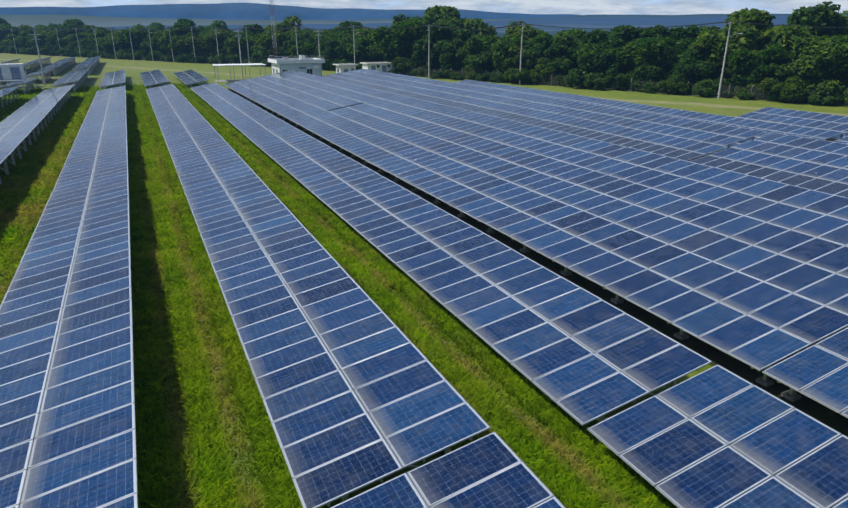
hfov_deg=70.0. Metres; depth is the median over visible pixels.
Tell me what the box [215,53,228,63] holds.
tree
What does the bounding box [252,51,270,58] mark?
tree
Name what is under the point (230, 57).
tree
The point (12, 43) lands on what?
tree
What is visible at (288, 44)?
tree
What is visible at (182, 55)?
tree
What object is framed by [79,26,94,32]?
tree
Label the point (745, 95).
bush
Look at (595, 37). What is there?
tree
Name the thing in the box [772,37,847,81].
tree
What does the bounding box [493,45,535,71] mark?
tree
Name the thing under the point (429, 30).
utility pole
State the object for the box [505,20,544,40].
tree
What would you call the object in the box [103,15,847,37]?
distant forest canopy
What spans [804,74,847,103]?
bush
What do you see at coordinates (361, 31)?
tree
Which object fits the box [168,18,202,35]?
tree
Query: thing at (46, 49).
tree
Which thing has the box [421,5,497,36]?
tree
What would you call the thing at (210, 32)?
tree
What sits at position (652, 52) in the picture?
tree
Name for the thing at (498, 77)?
tree
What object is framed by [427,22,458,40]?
tree
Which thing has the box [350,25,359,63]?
utility pole
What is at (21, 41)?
tree
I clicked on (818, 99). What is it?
bush
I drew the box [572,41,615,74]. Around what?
tree
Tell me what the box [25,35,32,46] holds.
tree
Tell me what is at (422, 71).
tree
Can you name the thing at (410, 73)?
tree
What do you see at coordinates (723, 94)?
tree
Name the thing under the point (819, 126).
wide solar table
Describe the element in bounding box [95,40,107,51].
tree
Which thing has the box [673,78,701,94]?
tree
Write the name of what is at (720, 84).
utility pole
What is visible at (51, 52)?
tree
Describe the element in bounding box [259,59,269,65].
tree
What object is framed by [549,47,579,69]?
tree
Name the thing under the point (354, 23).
tree
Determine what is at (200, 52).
tree
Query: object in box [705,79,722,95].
tree
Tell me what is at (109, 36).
tree
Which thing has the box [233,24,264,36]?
tree
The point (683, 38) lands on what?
tree
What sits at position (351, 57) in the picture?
tree
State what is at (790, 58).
tree
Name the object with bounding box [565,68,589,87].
bush
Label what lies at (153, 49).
tree
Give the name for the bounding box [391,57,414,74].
tree
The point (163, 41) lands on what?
tree
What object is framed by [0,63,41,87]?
inverter container
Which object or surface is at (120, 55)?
tree
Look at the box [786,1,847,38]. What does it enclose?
tree
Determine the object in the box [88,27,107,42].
tree
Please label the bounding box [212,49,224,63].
tree
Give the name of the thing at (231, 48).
tree
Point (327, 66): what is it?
tree
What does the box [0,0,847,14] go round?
sky
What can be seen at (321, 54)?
tree
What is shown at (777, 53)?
tree
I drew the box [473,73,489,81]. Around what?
tree
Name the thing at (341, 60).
tree
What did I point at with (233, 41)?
tree
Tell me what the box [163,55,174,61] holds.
tree
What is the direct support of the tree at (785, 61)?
on the terrain
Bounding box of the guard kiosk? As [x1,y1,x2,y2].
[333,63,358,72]
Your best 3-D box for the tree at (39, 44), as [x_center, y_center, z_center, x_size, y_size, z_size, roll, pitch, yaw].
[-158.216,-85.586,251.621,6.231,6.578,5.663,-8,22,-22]
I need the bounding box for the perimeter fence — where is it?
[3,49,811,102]
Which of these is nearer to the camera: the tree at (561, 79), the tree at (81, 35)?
the tree at (561, 79)
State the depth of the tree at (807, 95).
81.58 m
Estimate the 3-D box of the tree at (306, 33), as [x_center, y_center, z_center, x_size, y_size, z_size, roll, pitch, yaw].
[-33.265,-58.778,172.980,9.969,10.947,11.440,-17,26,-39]
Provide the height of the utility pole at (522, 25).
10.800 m
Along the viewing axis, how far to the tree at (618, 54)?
100.75 m
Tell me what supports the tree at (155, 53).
on the terrain
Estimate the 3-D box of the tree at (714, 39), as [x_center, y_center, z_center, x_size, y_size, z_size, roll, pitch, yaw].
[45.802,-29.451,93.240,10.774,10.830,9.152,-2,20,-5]
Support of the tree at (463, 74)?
on the terrain
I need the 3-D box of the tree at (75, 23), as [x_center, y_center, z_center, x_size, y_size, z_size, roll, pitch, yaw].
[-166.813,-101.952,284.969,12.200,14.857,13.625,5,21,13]
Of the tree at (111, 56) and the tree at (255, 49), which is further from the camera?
the tree at (111, 56)
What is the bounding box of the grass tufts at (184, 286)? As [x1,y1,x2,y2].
[0,188,677,507]
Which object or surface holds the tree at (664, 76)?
on the terrain
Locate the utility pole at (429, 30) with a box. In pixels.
[426,24,430,77]
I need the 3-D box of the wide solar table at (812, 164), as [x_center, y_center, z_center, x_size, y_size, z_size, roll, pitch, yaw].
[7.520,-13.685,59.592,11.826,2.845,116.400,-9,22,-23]
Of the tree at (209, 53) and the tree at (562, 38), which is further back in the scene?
the tree at (209, 53)
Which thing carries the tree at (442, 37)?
on the terrain
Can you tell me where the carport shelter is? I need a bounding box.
[212,63,265,81]
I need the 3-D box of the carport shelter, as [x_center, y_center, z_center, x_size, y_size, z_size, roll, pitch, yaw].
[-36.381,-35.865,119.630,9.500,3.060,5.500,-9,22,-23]
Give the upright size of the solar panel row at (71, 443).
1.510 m
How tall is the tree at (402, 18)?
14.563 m
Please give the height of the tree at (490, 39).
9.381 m
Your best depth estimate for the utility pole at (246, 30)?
167.75 m
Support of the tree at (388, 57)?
on the terrain
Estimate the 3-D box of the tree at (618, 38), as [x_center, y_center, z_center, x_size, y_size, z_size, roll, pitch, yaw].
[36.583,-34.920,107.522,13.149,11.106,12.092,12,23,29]
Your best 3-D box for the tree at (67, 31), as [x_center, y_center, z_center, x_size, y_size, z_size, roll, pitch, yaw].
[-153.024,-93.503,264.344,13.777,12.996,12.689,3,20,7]
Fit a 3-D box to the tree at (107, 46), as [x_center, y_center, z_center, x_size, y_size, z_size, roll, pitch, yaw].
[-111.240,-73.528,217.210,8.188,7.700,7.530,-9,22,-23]
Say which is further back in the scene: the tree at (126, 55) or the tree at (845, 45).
the tree at (126, 55)
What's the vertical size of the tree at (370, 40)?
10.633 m
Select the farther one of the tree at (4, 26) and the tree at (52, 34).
the tree at (4, 26)
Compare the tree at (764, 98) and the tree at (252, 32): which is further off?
the tree at (252, 32)
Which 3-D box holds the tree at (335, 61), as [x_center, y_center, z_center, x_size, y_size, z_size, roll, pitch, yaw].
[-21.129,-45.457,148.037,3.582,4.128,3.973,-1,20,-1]
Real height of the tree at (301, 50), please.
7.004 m
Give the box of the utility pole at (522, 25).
[519,23,525,84]
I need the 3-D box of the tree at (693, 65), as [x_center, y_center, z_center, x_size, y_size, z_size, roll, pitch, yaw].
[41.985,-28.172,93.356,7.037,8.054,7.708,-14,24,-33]
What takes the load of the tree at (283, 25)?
on the terrain
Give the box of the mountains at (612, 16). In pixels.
[311,13,847,20]
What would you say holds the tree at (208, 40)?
on the terrain
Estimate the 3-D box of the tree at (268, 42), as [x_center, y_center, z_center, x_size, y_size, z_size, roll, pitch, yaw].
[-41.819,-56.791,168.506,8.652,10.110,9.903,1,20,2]
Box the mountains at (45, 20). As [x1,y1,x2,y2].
[0,14,497,27]
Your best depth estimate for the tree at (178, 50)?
193.86 m
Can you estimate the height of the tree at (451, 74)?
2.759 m
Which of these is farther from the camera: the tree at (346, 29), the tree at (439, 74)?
the tree at (346, 29)
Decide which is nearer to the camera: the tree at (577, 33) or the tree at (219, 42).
the tree at (577, 33)
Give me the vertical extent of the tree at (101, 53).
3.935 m
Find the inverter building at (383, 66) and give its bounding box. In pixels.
[360,62,406,74]
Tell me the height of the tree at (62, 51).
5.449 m
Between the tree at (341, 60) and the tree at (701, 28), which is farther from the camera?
the tree at (341, 60)
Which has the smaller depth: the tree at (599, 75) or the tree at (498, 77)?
the tree at (599, 75)
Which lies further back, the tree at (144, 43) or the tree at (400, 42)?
the tree at (144, 43)
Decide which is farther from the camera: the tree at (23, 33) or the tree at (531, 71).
the tree at (23, 33)
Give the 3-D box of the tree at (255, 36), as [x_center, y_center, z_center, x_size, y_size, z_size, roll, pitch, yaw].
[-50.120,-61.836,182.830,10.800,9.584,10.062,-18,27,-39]
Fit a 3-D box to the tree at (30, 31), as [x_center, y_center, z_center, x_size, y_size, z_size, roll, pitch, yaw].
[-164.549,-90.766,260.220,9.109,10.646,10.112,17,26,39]
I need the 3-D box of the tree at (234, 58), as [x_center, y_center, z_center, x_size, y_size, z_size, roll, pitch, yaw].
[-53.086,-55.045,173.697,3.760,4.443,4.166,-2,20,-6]
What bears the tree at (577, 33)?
on the terrain
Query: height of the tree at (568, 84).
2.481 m
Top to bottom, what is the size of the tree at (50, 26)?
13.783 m
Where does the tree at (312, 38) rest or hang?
on the terrain
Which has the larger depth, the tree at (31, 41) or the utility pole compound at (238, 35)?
the tree at (31, 41)
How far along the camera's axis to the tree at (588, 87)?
102.89 m
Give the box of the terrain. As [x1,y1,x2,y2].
[0,53,847,507]
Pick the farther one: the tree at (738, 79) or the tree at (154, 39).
the tree at (154, 39)
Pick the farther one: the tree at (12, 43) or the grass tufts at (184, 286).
the tree at (12, 43)
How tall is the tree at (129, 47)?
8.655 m
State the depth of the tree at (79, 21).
286.45 m
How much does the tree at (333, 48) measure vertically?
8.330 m
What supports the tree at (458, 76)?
on the terrain
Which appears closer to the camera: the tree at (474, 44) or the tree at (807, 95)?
the tree at (807, 95)
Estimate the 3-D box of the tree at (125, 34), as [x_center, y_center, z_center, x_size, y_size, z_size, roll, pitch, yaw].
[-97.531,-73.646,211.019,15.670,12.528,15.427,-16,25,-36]
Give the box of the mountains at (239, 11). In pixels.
[0,3,575,19]
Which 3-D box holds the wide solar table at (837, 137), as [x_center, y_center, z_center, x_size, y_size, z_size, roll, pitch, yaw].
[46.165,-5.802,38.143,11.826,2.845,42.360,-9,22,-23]
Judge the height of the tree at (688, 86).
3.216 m
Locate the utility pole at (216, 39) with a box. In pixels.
[212,26,219,63]
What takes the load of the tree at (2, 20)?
on the terrain
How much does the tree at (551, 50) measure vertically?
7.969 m
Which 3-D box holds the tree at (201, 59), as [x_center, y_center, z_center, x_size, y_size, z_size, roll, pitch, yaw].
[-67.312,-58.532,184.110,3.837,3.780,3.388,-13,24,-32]
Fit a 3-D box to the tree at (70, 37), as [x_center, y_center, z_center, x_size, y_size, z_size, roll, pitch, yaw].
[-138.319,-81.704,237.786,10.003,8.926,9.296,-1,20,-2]
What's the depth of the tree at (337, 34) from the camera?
161.95 m
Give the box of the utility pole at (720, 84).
[717,22,742,98]
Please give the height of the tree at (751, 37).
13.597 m
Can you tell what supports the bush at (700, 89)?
on the terrain
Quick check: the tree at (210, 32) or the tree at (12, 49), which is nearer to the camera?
the tree at (210, 32)
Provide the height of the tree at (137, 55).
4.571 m
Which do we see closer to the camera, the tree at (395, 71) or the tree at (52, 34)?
the tree at (395, 71)
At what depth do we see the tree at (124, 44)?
211.37 m
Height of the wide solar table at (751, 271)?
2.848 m
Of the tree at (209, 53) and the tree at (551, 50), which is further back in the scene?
the tree at (209, 53)
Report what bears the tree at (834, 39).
on the terrain
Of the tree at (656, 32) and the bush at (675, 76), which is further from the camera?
the tree at (656, 32)
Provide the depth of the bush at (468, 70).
119.80 m
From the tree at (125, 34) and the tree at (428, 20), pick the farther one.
the tree at (125, 34)
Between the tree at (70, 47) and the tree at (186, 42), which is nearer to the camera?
the tree at (186, 42)
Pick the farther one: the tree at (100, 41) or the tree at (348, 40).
the tree at (100, 41)
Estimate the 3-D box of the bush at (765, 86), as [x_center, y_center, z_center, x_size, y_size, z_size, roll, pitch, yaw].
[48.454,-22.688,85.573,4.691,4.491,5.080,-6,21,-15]
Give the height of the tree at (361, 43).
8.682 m
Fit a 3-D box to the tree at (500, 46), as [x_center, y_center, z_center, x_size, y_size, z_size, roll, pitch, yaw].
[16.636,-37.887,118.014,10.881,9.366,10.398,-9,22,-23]
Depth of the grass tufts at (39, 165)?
46.44 m
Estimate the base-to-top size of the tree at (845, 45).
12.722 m
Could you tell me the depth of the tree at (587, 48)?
104.46 m
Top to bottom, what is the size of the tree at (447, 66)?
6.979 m
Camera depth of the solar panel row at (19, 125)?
60.27 m
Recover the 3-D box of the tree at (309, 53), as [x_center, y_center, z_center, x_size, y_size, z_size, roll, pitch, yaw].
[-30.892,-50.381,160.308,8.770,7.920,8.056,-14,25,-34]
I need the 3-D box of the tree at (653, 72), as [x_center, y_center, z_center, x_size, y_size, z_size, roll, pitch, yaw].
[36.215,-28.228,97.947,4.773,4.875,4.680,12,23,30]
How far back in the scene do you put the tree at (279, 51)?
164.45 m
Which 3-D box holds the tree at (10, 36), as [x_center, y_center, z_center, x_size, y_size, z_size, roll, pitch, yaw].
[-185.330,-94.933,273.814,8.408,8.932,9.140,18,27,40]
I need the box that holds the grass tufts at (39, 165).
[0,83,304,222]
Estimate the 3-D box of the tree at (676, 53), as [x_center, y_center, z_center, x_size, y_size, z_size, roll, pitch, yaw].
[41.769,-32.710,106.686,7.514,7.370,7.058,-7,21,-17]
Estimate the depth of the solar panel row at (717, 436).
15.82 m
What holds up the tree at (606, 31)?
on the terrain
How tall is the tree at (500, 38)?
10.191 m
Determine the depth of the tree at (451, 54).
124.36 m
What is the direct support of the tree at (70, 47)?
on the terrain
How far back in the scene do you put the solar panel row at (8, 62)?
162.55 m
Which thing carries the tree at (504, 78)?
on the terrain
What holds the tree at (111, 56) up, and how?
on the terrain
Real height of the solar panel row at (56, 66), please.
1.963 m
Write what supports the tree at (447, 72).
on the terrain
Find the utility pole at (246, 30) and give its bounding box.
[243,26,249,62]
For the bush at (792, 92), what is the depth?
81.10 m
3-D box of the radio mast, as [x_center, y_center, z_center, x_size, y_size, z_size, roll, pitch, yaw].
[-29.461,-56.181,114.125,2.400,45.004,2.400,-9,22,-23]
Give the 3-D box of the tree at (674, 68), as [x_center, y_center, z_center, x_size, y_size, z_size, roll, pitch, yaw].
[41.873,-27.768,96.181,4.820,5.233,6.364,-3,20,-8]
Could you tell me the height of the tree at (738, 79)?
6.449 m
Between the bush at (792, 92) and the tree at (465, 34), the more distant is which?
the tree at (465, 34)
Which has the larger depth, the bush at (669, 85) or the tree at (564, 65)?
the tree at (564, 65)
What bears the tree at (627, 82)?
on the terrain
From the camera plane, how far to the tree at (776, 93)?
83.31 m
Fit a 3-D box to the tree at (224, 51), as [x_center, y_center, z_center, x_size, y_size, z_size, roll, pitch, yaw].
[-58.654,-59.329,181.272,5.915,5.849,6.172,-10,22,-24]
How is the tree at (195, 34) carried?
on the terrain
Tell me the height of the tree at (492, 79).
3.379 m
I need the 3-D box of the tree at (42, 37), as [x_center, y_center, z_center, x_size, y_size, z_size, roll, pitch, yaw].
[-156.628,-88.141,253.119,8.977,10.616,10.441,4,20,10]
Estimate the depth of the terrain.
47.13 m
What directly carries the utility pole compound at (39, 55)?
on the terrain
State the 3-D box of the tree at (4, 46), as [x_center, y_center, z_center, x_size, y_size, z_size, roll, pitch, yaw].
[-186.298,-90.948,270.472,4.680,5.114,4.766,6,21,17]
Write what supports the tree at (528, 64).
on the terrain
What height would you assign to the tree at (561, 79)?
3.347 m
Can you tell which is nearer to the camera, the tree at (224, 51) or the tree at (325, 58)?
the tree at (325, 58)
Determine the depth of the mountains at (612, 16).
7618.98 m
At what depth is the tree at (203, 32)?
195.60 m
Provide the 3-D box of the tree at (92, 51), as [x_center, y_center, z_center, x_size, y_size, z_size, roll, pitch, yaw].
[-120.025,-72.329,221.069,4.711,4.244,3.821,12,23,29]
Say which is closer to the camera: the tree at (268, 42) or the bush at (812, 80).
the bush at (812, 80)
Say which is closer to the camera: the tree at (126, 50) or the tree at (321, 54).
the tree at (321, 54)
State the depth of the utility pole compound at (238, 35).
122.96 m
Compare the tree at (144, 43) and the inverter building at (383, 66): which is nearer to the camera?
the inverter building at (383, 66)
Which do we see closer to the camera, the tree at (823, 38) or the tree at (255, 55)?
the tree at (823, 38)
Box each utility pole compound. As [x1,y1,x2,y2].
[28,32,46,85]
[233,30,242,78]
[313,30,322,56]
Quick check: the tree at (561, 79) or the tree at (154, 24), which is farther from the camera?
the tree at (154, 24)
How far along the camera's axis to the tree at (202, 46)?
187.87 m
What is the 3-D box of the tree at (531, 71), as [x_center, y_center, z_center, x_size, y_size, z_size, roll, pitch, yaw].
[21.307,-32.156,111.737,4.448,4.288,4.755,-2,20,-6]
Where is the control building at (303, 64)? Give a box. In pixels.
[268,55,324,75]
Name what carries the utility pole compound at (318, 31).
on the terrain
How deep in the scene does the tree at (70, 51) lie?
230.57 m
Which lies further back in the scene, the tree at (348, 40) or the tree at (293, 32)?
the tree at (293, 32)
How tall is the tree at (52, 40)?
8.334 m
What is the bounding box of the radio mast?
[269,0,277,57]
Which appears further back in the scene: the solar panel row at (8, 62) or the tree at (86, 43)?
the tree at (86, 43)
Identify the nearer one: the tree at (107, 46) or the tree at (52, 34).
the tree at (107, 46)
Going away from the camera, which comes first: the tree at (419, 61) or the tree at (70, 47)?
the tree at (419, 61)
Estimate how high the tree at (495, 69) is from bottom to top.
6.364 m
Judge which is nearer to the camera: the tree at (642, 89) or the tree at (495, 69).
the tree at (642, 89)
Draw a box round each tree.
[0,18,11,33]
[0,23,18,38]
[0,44,8,51]
[2,34,19,44]
[9,40,21,47]
[9,47,17,53]
[17,37,30,47]
[19,24,45,37]
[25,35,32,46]
[26,46,38,52]
[27,30,48,43]
[28,35,35,46]
[34,23,66,30]
[34,30,59,43]
[34,40,45,46]
[39,45,54,55]
[43,33,62,44]
[48,36,63,49]
[48,48,57,55]
[53,21,80,27]
[55,24,88,35]
[56,34,78,46]
[58,46,72,54]
[59,44,73,54]
[61,19,93,29]
[65,32,88,39]
[66,38,80,48]
[67,49,75,56]
[77,38,95,49]
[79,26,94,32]
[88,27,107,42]
[90,50,100,56]
[95,32,118,42]
[95,36,116,47]
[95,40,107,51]
[96,51,108,56]
[100,38,122,52]
[107,53,115,58]
[115,39,138,48]
[116,24,158,49]
[116,38,132,48]
[116,48,129,54]
[117,53,125,58]
[123,53,132,59]
[133,50,142,58]
[140,32,157,48]
[146,22,164,28]
[146,46,157,52]
[148,48,165,59]
[150,29,174,60]
[157,34,180,50]
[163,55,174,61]
[165,53,178,61]
[167,32,202,51]
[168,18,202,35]
[168,50,178,55]
[174,45,190,53]
[179,53,186,62]
[181,33,204,44]
[185,48,209,61]
[195,55,207,62]
[197,34,204,50]
[198,20,229,36]
[201,29,235,49]
[206,50,212,57]
[207,29,223,46]
[212,33,223,48]
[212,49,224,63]
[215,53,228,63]
[218,46,230,54]
[224,34,253,53]
[227,43,251,55]
[227,53,247,62]
[232,54,245,63]
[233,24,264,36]
[243,52,252,60]
[249,45,259,55]
[251,33,269,52]
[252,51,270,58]
[257,31,288,54]
[258,45,285,57]
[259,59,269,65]
[262,15,301,36]
[273,27,302,40]
[282,39,301,49]
[289,43,315,55]
[290,29,316,40]
[291,48,318,57]
[297,40,306,47]
[306,30,335,47]
[313,52,324,57]
[316,32,347,59]
[318,56,333,69]
[322,59,332,70]
[323,38,348,60]
[324,23,358,34]
[330,59,339,69]
[333,31,347,38]
[337,33,362,55]
[338,56,358,63]
[339,21,362,28]
[346,37,382,61]
[348,55,367,61]
[355,28,369,35]
[358,48,384,61]
[365,29,386,60]
[371,20,427,60]
[383,53,401,61]
[387,67,399,73]
[390,16,435,28]
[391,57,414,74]
[392,14,421,23]
[402,53,425,66]
[405,67,418,75]
[412,21,463,71]
[416,65,432,76]
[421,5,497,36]
[423,53,442,66]
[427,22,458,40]
[431,70,444,78]
[439,43,467,67]
[441,60,459,72]
[443,69,455,78]
[447,72,455,79]
[448,28,472,49]
[452,73,465,79]
[457,67,465,76]
[462,34,498,64]
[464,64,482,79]
[465,36,498,72]
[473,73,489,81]
[481,40,493,71]
[487,53,503,71]
[488,73,503,82]
[490,71,502,81]
[492,34,508,40]
[492,34,542,61]
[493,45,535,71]
[501,66,534,82]
[504,68,519,82]
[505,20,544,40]
[507,32,552,55]
[512,51,539,69]
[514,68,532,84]
[527,43,568,61]
[529,69,551,84]
[530,64,555,84]
[534,54,571,74]
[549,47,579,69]
[550,32,582,68]
[550,75,566,86]
[562,81,575,86]
[564,28,586,41]
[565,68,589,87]
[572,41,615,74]
[576,42,607,67]
[580,29,608,74]
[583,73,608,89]
[584,73,607,88]
[592,72,603,77]
[593,29,609,37]
[596,46,634,74]
[599,24,661,49]
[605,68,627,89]
[608,75,630,90]
[621,37,675,73]
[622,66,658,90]
[635,79,655,91]
[638,24,669,38]
[638,64,664,79]
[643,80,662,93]
[651,71,667,81]
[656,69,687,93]
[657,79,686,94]
[658,26,699,60]
[670,49,682,59]
[672,24,707,42]
[672,61,696,82]
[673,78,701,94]
[674,45,725,83]
[677,83,693,94]
[688,25,753,74]
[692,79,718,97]
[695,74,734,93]
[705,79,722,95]
[720,90,734,97]
[721,8,816,53]
[727,43,787,81]
[730,57,775,92]
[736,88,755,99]
[742,62,786,85]
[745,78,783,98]
[760,79,784,101]
[768,91,796,102]
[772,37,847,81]
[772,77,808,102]
[783,55,799,63]
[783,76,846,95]
[785,43,832,60]
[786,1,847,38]
[787,37,845,63]
[796,91,816,102]
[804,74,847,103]
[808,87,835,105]
[812,34,847,46]
[841,36,847,52]
[841,88,847,100]
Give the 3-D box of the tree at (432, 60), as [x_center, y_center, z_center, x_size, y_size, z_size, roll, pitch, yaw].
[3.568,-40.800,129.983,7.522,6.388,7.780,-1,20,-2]
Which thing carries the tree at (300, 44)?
on the terrain
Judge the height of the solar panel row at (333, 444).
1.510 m
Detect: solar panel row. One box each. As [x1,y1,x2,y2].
[0,56,76,107]
[0,56,100,183]
[0,57,51,84]
[0,58,21,63]
[0,70,137,507]
[140,69,564,507]
[173,70,847,507]
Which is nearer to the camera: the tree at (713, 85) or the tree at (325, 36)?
the tree at (713, 85)
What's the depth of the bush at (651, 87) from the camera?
94.76 m
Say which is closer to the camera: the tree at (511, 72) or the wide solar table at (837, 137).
the wide solar table at (837, 137)
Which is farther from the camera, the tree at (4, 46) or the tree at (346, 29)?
the tree at (4, 46)
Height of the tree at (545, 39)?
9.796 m
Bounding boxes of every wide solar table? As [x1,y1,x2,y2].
[223,70,847,417]
[321,69,847,197]
[455,80,847,150]
[832,132,847,141]
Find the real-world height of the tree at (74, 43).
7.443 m
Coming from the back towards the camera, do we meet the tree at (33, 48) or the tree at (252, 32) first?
the tree at (33, 48)
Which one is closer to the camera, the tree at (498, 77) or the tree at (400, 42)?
the tree at (498, 77)
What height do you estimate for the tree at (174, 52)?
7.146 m
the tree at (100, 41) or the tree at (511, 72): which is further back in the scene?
the tree at (100, 41)
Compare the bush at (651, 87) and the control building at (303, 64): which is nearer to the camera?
the bush at (651, 87)
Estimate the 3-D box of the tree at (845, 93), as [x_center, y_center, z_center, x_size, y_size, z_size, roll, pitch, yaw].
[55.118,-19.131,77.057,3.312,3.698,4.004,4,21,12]
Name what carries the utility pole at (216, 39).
on the terrain
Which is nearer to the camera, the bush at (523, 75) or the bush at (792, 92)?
the bush at (792, 92)
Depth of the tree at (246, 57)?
173.97 m
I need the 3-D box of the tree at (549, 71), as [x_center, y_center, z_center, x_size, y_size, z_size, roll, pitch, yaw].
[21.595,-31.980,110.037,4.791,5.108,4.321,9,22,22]
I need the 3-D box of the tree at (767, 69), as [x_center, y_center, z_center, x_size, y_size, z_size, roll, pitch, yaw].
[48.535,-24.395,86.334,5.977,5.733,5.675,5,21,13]
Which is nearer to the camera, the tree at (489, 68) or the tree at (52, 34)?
the tree at (489, 68)
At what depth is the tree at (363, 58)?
142.29 m
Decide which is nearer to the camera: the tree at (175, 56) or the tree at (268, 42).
the tree at (268, 42)
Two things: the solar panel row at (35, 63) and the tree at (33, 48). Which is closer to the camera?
the solar panel row at (35, 63)

